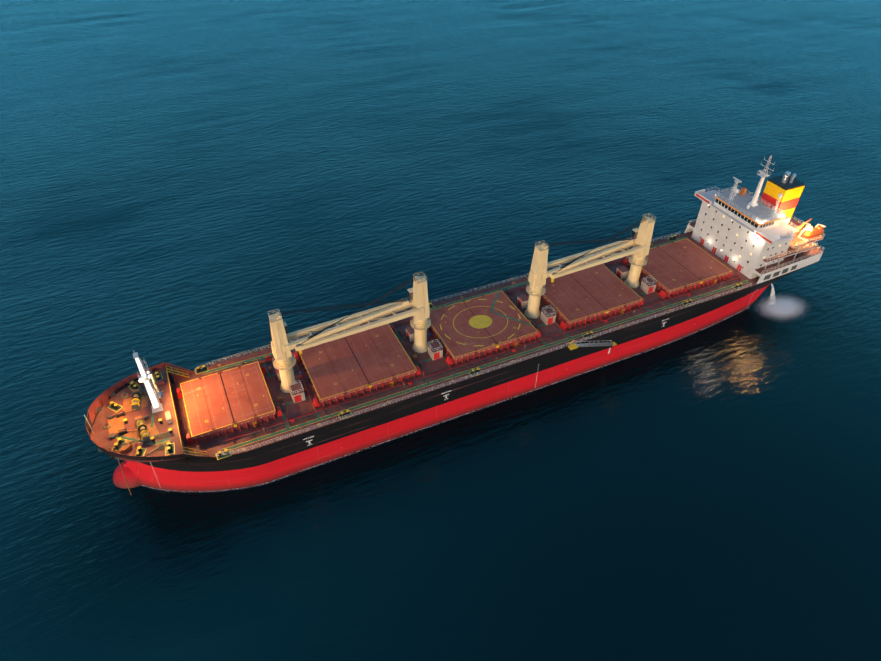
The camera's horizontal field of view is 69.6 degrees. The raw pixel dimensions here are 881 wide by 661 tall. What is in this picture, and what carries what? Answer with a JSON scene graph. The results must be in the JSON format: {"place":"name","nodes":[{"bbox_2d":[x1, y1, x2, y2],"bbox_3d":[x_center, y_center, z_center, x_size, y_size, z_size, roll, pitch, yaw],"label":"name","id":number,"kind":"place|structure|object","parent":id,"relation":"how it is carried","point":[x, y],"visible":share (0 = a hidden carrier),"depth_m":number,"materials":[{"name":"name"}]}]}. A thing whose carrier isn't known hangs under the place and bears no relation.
{"place":"outdoors","nodes":[
{"label":"outdoors","id":0,"kind":"place"},
{"bbox_2d":[0,0,880,660],"bbox_3d":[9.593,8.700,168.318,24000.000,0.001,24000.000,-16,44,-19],"label":"sea","id":1,"kind":"structure","parent":0,"point":[190,184],"depth_m":184.01,"materials":[{"name":"liquid"}]},
{"bbox_2d":[113,461,141,488],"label":"bulbous bow","id":2,"kind":"object","parent":1,"relation":"in","point":[132,480],"visible":0.23,"depth_m":137.19,"materials":[{"name":"paint"}]},
{"bbox_2d":[141,306,749,492],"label":"waterline wash","id":3,"kind":"object","parent":1,"relation":"on","point":[432,425],"visible":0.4,"depth_m":149.75,"materials":[{"name":"white liquid"}]},
{"bbox_2d":[85,222,822,490],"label":"hull","id":4,"kind":"object","parent":1,"relation":"on","point":[278,460],"visible":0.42,"depth_m":147.22,"materials":[{"name":"paint"}]},
{"bbox_2d":[150,289,757,487],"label":"hull markings","id":5,"kind":"object","parent":4,"relation":"attached to","point":[443,396],"visible":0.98,"depth_m":147.07,"materials":[{"name":"white paint"}]},
{"bbox_2d":[86,222,822,467],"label":"decks","id":6,"kind":"object","parent":4,"relation":"on","point":[101,439],"visible":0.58,"depth_m":144.34,"materials":[{"name":"red metal"}]},
{"bbox_2d":[84,350,172,494],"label":"mooring equipment","id":7,"kind":"object","parent":6,"relation":"on","point":[141,425],"visible":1,"depth_m":129.62,"materials":[{"name":"beige metal"}]},
{"bbox_2d":[107,237,749,459],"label":"deck markings","id":8,"kind":"object","parent":6,"relation":"on","point":[476,321],"visible":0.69,"depth_m":148.66,"materials":[{"name":"yellow paint"}]},
{"bbox_2d":[177,239,732,444],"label":"hatch covers","id":9,"kind":"object","parent":6,"relation":"on","point":[366,356],"visible":0.83,"depth_m":153.29,"materials":[{"name":"red metal"}]},
{"bbox_2d":[180,236,740,441],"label":"hatch coamings","id":10,"kind":"object","parent":6,"relation":"on","point":[415,357],"visible":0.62,"depth_m":151.79,"materials":[{"name":"red metal"}]},
{"bbox_2d":[268,213,656,402],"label":"deck cranes","id":11,"kind":"object","parent":6,"relation":"on","point":[284,361],"visible":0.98,"depth_m":150.82,"materials":[{"name":"beige metal"}]},
{"bbox_2d":[280,217,646,344],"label":"crane wires","id":12,"kind":"object","parent":11,"relation":"on","point":[389,292],"visible":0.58,"depth_m":140.88,"materials":[{"name":"beige metal"}]},
{"bbox_2d":[166,219,824,455],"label":"railings","id":13,"kind":"object","parent":6,"relation":"on","point":[187,452],"visible":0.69,"depth_m":148.34,"materials":[{"name":"grey metal"}]},
{"bbox_2d":[691,155,825,279],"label":"ship superstructure","id":14,"kind":"object","parent":6,"relation":"on","point":[743,232],"visible":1,"depth_m":178.41,"materials":[{"name":"white metal"}]},
{"bbox_2d":[196,235,742,457],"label":"deck fittings","id":15,"kind":"object","parent":4,"relation":"on","point":[570,347],"visible":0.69,"depth_m":155.76,"materials":[{"name":"metal"}]},
{"bbox_2d":[769,284,775,304],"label":"water discharge","id":16,"kind":"object","parent":1,"relation":"in","point":[773,292],"visible":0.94,"depth_m":188.03,"materials":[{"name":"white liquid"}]},
{"bbox_2d":[753,293,809,321],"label":"foam patch","id":17,"kind":"object","parent":1,"relation":"on","point":[781,306],"visible":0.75,"depth_m":188.32,"materials":[{"name":"white liquid"}]}
]}

